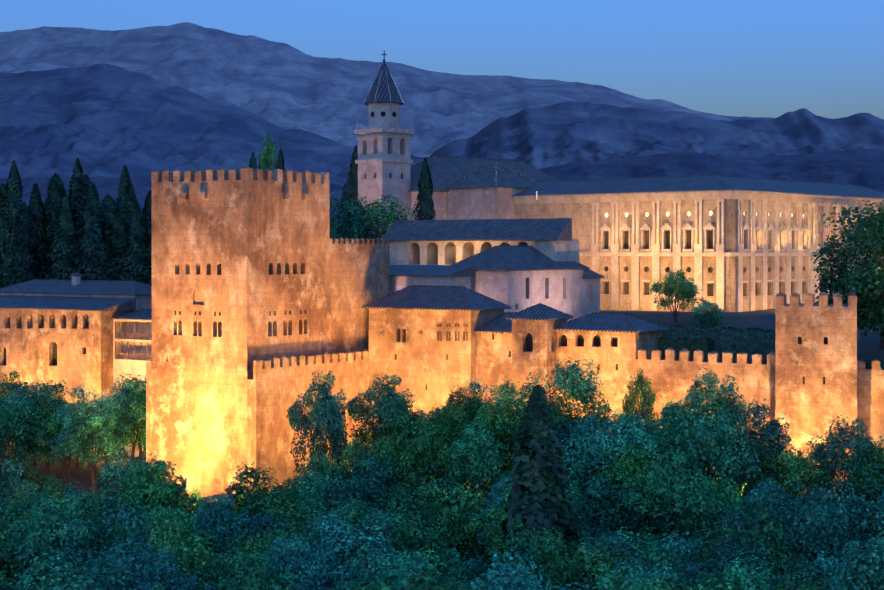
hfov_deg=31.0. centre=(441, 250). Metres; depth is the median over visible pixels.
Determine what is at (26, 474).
forest tree
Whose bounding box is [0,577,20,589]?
forest tree
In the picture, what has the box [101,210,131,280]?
cypress
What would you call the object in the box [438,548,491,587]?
forest tree
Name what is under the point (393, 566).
forest tree
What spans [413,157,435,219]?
cypress
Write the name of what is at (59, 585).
forest tree
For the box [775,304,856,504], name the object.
tower
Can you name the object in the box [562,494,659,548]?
forest tree
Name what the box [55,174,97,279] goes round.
cypress
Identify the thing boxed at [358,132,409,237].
church tower
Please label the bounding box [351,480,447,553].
forest tree
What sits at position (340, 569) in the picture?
forest tree
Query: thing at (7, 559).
forest tree
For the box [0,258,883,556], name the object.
ground
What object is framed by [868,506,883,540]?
tree
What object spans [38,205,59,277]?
cypress
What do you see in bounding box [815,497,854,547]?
forest tree
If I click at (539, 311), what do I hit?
tower roof
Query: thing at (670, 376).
wall
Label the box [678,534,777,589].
forest tree
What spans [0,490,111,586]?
bush
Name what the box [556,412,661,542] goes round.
forest tree
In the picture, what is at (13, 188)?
cypress
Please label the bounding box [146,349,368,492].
tower plinth wall
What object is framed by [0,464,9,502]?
forest tree
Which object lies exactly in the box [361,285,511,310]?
block roof
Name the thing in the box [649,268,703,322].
tree
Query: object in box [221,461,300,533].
forest tree
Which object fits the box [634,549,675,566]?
forest tree
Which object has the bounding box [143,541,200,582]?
forest tree
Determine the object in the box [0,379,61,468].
tree
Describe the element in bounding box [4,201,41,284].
cypress
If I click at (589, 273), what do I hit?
annex roof
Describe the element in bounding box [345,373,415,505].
forest tree
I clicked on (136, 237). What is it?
cypress
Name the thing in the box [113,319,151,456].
balcony building
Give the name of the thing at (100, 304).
wing roof
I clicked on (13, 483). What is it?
forest tree
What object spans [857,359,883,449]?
wall
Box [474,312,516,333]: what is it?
block roof
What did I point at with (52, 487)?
forest tree
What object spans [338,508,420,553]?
forest tree
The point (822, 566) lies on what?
forest tree
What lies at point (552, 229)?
gallery roof
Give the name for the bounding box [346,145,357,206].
cypress
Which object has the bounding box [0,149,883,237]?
mountain
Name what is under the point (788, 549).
forest tree
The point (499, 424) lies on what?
forest tree
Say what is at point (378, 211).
tree
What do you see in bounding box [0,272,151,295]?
wing roof
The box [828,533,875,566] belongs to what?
forest tree
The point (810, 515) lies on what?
forest tree
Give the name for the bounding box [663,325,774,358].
garden hedge
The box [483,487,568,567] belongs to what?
forest tree
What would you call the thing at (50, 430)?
tree
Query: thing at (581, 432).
forest tree
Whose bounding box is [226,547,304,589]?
forest tree
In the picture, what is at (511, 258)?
house roof
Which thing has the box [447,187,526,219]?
building wall
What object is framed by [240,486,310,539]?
forest tree
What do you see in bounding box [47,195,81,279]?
cypress
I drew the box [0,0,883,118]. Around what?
sky
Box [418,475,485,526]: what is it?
forest tree
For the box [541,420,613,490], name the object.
forest tree
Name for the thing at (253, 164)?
cypress
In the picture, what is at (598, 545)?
forest tree
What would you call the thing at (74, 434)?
tree
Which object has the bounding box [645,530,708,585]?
forest tree
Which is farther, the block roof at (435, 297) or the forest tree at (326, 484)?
the block roof at (435, 297)
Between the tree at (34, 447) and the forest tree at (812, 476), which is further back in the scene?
the tree at (34, 447)
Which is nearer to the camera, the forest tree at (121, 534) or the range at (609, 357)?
the forest tree at (121, 534)
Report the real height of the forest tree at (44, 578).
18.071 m
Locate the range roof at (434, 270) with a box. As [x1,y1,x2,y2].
[390,265,473,276]
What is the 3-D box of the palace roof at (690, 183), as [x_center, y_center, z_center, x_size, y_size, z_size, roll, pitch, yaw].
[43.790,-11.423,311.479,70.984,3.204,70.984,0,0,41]
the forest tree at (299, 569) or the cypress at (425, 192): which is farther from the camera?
the cypress at (425, 192)
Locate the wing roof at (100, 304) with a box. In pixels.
[0,295,135,311]
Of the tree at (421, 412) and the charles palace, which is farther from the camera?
the charles palace
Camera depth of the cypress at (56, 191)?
292.63 m
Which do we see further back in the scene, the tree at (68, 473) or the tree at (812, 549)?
the tree at (68, 473)
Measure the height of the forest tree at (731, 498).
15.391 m
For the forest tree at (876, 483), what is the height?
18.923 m
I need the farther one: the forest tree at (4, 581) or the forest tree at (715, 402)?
the forest tree at (715, 402)
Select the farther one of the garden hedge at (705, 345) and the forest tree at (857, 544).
the garden hedge at (705, 345)
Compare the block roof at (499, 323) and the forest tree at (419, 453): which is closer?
the forest tree at (419, 453)
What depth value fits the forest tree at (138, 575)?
122.56 m
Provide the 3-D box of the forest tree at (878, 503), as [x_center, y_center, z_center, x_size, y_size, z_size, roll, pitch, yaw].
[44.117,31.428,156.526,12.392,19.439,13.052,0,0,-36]
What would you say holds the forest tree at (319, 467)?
on the ground
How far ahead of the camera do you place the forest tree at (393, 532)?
153.57 m
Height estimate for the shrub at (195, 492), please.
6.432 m
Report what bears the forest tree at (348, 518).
on the ground
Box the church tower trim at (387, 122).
[354,102,414,163]
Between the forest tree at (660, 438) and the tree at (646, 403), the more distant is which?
the tree at (646, 403)
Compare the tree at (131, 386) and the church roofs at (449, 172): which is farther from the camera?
the church roofs at (449, 172)
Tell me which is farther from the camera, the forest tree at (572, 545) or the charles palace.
the charles palace
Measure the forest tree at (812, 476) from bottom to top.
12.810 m
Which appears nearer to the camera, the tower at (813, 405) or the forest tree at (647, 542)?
the forest tree at (647, 542)
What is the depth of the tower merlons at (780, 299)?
187.63 m
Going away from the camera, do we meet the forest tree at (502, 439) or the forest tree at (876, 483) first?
the forest tree at (876, 483)
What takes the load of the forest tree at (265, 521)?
on the ground
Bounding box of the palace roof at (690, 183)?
[512,175,883,198]
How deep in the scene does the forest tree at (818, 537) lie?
158.51 m
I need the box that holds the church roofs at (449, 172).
[408,155,557,191]
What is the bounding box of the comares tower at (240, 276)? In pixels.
[152,180,329,507]
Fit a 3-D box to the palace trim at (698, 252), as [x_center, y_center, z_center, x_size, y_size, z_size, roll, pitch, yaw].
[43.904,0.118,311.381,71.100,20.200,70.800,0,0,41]
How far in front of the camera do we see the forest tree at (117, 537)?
161.19 m
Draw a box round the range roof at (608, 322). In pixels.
[553,312,668,332]
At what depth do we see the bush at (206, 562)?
135.76 m
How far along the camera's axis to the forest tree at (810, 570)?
138.26 m
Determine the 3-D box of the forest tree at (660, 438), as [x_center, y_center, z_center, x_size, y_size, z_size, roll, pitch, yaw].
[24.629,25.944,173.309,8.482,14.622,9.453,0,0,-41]
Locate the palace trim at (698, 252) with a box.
[511,190,883,311]
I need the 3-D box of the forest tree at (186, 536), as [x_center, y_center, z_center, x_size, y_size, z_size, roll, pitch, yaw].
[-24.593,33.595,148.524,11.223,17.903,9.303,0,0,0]
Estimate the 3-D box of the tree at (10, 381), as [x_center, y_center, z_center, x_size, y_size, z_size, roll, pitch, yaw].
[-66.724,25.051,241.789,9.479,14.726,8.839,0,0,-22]
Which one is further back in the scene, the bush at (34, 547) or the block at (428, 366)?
the block at (428, 366)
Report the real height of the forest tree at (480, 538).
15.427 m
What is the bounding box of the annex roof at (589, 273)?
[582,269,604,278]
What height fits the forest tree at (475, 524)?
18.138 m
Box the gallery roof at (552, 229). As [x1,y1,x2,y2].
[381,218,571,240]
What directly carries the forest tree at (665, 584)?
on the ground
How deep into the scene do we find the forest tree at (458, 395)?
195.24 m
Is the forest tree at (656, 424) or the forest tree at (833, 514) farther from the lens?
the forest tree at (656, 424)
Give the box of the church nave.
[410,191,446,219]
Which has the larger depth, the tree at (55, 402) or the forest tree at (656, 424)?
the tree at (55, 402)
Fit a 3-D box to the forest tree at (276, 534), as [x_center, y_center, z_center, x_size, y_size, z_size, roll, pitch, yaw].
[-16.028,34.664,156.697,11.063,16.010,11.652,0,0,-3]
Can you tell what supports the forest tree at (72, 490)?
on the ground
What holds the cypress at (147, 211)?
on the ground
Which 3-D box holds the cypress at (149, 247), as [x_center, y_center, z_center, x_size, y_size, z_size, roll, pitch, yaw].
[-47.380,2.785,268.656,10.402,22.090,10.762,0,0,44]
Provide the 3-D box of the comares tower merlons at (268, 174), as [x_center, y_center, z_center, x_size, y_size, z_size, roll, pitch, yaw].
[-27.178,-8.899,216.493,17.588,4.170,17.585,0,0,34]
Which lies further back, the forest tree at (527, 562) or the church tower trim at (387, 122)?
the church tower trim at (387, 122)
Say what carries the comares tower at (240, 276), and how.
on the ground
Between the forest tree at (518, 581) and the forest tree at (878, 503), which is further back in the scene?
the forest tree at (878, 503)
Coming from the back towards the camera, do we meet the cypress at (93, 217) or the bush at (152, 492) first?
the cypress at (93, 217)
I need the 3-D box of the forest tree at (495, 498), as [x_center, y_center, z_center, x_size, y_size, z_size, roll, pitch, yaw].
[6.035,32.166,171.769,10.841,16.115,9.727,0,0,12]
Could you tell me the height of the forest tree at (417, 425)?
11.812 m
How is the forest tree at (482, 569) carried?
on the ground
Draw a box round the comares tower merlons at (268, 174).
[151,166,329,199]
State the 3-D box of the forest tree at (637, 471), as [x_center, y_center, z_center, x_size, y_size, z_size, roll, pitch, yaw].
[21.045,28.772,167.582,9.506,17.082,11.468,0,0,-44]
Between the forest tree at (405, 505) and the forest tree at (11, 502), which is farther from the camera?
the forest tree at (11, 502)
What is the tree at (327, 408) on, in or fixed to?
on the ground
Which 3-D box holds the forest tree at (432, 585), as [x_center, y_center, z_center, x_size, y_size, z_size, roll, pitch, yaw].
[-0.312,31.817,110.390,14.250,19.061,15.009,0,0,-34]
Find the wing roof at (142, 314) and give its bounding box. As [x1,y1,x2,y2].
[111,309,151,320]
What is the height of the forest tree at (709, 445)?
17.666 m
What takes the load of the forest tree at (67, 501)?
on the ground
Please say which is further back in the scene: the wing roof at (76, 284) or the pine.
the pine
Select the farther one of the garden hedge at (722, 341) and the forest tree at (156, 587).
the garden hedge at (722, 341)
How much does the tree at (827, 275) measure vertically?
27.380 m
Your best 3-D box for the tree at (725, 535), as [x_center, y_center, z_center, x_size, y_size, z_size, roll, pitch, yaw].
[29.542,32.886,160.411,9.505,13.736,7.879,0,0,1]
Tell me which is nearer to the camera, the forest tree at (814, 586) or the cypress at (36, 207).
the forest tree at (814, 586)
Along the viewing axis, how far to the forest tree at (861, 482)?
164.46 m
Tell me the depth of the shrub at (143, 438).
238.49 m
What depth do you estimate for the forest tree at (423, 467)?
181.40 m
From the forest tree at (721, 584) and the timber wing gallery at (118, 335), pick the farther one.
the timber wing gallery at (118, 335)
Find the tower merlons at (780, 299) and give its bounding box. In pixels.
[775,291,856,306]
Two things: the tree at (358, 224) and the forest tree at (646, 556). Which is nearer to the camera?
the forest tree at (646, 556)
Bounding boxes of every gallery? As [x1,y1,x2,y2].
[115,321,151,360]
[390,240,578,264]
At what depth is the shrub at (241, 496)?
200.38 m
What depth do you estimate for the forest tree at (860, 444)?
168.24 m
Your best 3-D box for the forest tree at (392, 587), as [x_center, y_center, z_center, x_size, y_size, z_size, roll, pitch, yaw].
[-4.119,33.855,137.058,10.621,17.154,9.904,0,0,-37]
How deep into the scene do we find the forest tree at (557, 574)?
140.67 m
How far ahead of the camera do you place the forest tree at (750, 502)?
164.00 m
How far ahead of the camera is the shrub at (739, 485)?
185.76 m
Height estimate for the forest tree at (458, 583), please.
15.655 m
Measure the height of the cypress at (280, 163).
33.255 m
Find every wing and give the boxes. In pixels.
[0,293,151,310]
[0,308,132,456]
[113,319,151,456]
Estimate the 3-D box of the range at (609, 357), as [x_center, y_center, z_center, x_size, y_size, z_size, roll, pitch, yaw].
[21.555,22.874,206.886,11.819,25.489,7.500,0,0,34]
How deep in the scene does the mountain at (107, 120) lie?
13547.61 m
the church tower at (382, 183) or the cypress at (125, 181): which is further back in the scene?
the church tower at (382, 183)
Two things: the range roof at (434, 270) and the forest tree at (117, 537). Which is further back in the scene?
the range roof at (434, 270)
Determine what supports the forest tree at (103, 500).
on the ground
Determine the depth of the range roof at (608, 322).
204.83 m
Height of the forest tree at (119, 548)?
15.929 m
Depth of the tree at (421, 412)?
203.16 m
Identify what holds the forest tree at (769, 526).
on the ground
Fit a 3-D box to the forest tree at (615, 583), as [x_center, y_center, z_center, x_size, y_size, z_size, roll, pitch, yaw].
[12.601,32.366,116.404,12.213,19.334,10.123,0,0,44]
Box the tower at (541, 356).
[512,319,566,418]
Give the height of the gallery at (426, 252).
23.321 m
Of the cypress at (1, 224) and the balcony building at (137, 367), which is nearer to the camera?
the balcony building at (137, 367)
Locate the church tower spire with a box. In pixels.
[364,62,403,104]
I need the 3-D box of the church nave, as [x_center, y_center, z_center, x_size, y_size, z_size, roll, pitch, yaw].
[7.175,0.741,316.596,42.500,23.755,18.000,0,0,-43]
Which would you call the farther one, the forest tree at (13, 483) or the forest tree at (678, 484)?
the forest tree at (13, 483)
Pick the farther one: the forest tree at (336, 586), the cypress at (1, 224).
the cypress at (1, 224)
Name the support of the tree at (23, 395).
on the ground
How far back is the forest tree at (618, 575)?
139.75 m
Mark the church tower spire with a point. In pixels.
(385, 90)
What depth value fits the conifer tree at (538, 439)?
153.34 m
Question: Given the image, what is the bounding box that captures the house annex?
[583,278,599,315]
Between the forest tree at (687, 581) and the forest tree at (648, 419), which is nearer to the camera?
the forest tree at (687, 581)
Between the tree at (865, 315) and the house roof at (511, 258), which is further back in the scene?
the house roof at (511, 258)
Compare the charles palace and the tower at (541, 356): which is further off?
the charles palace
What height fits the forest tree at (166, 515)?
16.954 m
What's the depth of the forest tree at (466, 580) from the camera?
153.76 m
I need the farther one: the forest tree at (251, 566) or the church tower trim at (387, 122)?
the church tower trim at (387, 122)
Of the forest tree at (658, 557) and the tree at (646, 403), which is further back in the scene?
the tree at (646, 403)
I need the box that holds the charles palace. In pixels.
[515,199,879,311]
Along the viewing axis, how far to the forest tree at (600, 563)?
142.26 m
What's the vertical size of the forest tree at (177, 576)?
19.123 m
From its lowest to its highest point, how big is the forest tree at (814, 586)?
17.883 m
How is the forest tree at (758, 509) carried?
on the ground
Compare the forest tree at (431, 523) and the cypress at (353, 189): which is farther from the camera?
the cypress at (353, 189)
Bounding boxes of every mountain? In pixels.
[0,22,773,156]
[0,64,427,178]
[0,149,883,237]
[428,101,883,168]
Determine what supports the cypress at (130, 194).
on the ground
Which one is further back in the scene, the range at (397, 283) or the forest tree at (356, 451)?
the range at (397, 283)
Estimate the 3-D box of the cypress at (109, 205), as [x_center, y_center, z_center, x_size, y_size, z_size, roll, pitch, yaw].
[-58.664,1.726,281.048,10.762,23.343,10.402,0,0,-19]
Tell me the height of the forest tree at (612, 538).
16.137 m
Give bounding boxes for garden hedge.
[657,336,714,361]
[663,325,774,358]
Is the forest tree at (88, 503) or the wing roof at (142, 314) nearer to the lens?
the forest tree at (88, 503)
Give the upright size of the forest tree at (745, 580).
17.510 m
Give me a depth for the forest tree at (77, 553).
133.90 m
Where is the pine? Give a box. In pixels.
[257,131,277,170]
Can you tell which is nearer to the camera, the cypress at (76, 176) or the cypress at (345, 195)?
the cypress at (345, 195)
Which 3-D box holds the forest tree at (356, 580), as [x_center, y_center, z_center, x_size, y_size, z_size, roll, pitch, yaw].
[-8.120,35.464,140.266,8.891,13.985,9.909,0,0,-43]
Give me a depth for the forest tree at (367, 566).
132.50 m
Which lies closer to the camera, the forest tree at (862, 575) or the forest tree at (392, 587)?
the forest tree at (862, 575)
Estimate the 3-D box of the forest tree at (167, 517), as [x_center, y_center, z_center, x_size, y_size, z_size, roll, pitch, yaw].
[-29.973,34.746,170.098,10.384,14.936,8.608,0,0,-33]
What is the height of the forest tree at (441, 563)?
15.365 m
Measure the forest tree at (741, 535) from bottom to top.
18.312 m
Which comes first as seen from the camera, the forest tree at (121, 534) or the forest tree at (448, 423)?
the forest tree at (121, 534)
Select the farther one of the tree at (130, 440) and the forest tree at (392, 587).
the tree at (130, 440)
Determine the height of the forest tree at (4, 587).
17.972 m
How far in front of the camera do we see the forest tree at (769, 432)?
171.43 m
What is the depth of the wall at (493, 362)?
213.82 m
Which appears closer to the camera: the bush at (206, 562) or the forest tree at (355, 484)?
the bush at (206, 562)
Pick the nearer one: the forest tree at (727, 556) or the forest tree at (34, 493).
the forest tree at (727, 556)
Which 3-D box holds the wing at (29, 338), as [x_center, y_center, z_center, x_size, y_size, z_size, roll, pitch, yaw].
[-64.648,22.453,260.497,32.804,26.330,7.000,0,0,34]
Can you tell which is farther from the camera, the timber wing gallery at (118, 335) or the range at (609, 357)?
the timber wing gallery at (118, 335)
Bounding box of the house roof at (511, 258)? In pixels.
[451,245,588,270]
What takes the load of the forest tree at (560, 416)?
on the ground
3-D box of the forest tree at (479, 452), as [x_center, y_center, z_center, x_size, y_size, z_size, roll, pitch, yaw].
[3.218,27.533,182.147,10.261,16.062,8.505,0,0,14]
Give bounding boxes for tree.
[0,368,29,404]
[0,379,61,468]
[0,387,36,471]
[0,400,53,477]
[0,458,41,510]
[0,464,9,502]
[0,481,70,561]
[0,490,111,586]
[0,495,20,513]
[0,499,89,589]
[0,503,28,514]
[0,544,40,589]
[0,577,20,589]
[0,581,10,589]
[2,454,58,497]
[10,379,67,475]
[14,550,152,589]
[15,475,79,509]
[33,405,93,486]
[37,544,163,587]
[39,399,93,486]
[42,492,116,546]
[47,580,76,589]
[48,383,131,497]
[48,492,98,516]
[54,478,126,544]
[56,573,149,589]
[65,549,192,589]
[69,396,145,484]
[86,487,113,520]
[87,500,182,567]
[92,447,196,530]
[92,537,144,574]
[97,512,155,542]
[102,372,145,462]
[102,533,122,552]
[103,378,145,473]
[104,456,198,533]
[109,540,214,589]
[121,504,220,559]
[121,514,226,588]
[123,505,193,533]
[123,516,225,586]
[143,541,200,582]
[148,585,164,589]
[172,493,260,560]
[186,494,240,551]
[187,545,285,589]
[215,509,294,560]
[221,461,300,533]
[223,519,306,567]
[226,535,330,589]
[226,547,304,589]
[228,530,280,571]
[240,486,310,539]
[258,477,344,530]
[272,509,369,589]
[282,450,360,511]
[286,370,348,474]
[291,471,350,522]
[293,509,398,589]
[312,437,406,510]
[312,502,373,525]
[322,496,385,542]
[325,452,412,521]
[328,580,345,589]
[330,193,387,240]
[333,194,414,238]
[337,550,446,589]
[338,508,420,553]
[340,545,439,589]
[343,546,431,588]
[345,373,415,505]
[345,508,454,581]
[347,575,372,589]
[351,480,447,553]
[354,416,413,465]
[355,581,389,589]
[359,461,412,512]
[361,580,405,589]
[369,408,468,502]
[375,543,471,589]
[379,502,470,568]
[388,413,425,469]
[398,429,469,484]
[400,475,494,575]
[400,566,474,589]
[409,408,424,436]
[418,401,482,503]
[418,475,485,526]
[424,385,496,443]
[427,421,512,502]
[428,568,506,589]
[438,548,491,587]
[446,572,475,587]
[453,475,526,570]
[461,553,522,588]
[466,415,513,480]
[469,505,505,572]
[469,547,590,589]
[470,377,528,476]
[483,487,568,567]
[484,461,531,501]
[492,499,592,568]
[498,539,556,586]
[504,393,582,465]
[505,522,597,589]
[511,357,613,458]
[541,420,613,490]
[541,479,617,536]
[542,536,651,589]
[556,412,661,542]
[560,531,665,585]
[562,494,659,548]
[564,413,612,514]
[572,536,635,575]
[582,569,667,589]
[586,527,687,567]
[588,405,664,528]
[589,574,690,589]
[590,444,679,530]
[594,556,706,589]
[594,561,652,589]
[612,450,727,554]
[621,544,700,582]
[632,422,704,543]
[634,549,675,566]
[637,402,714,478]
[637,567,706,589]
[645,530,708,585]
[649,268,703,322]
[652,410,762,510]
[658,368,763,485]
[678,475,762,554]
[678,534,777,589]
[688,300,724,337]
[688,511,806,588]
[689,575,789,589]
[691,551,807,589]
[693,502,795,574]
[698,512,759,545]
[718,398,805,490]
[727,505,795,551]
[744,535,819,569]
[745,477,807,535]
[746,476,881,573]
[748,449,833,520]
[759,573,836,589]
[776,579,823,589]
[778,533,883,589]
[780,561,833,586]
[782,511,842,563]
[789,550,854,586]
[795,525,846,561]
[806,415,882,504]
[811,199,883,348]
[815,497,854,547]
[825,535,883,589]
[828,223,883,339]
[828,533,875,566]
[837,484,883,553]
[845,436,883,516]
[853,464,883,546]
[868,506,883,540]
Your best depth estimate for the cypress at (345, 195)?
271.10 m
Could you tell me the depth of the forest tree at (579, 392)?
186.24 m
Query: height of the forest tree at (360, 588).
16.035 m
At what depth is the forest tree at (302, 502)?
177.78 m
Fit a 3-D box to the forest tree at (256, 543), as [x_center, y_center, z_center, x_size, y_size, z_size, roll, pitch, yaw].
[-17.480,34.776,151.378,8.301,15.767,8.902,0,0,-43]
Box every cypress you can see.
[0,160,30,287]
[0,183,16,285]
[0,217,19,287]
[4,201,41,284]
[19,183,51,279]
[36,173,70,279]
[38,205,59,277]
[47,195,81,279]
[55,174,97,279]
[68,158,84,259]
[73,183,113,280]
[80,194,131,280]
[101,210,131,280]
[111,165,134,276]
[114,183,145,279]
[119,207,151,283]
[134,224,151,284]
[142,190,151,282]
[249,151,256,169]
[276,148,284,170]
[337,183,354,237]
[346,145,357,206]
[353,203,368,236]
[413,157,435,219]
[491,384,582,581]
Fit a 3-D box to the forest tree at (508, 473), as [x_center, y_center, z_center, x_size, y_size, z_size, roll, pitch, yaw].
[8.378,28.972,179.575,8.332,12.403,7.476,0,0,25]
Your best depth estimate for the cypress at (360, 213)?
272.06 m
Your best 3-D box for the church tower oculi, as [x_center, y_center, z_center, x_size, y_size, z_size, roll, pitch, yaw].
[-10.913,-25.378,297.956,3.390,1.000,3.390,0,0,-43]
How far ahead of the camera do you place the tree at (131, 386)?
222.74 m
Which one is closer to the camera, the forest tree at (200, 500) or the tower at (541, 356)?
the forest tree at (200, 500)
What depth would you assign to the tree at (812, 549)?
155.13 m
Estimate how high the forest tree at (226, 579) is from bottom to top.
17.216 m
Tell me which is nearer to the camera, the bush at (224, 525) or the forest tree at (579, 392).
the bush at (224, 525)
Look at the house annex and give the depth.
252.35 m
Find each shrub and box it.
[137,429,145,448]
[184,489,202,514]
[235,482,269,506]
[721,478,756,495]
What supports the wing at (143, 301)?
on the ground
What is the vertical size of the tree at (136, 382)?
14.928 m
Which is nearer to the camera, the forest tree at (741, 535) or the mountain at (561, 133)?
the forest tree at (741, 535)
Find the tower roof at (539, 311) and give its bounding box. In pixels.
[506,303,572,319]
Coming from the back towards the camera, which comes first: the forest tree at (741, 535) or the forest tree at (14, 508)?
the forest tree at (14, 508)
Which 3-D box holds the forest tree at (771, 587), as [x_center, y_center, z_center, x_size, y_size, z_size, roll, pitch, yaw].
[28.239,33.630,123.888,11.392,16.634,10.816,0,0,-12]
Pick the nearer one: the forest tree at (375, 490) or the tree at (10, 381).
the forest tree at (375, 490)
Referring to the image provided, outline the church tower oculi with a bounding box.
[371,111,395,116]
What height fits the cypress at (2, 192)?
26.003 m
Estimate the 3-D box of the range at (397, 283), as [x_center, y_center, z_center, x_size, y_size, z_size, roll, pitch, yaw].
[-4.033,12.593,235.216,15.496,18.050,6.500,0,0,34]
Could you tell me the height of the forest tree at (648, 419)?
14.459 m
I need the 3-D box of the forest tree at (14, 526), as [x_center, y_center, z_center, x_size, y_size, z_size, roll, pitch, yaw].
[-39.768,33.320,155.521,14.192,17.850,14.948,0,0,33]
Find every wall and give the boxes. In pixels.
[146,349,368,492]
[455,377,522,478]
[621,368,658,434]
[636,347,774,479]
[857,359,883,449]
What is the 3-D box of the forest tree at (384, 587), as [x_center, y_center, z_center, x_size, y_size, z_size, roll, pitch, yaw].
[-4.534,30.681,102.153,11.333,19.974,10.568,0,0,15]
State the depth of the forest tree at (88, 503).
163.33 m
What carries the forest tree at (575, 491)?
on the ground
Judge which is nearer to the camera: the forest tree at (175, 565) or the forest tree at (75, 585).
the forest tree at (75, 585)
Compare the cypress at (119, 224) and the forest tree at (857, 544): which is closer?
the forest tree at (857, 544)
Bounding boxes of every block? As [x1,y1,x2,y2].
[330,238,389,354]
[369,308,503,451]
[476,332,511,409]
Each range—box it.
[390,276,470,293]
[556,330,662,469]
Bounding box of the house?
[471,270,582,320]
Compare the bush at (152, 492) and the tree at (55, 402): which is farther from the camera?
the tree at (55, 402)
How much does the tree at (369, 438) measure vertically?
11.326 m
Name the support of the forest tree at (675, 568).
on the ground
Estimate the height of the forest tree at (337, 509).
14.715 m

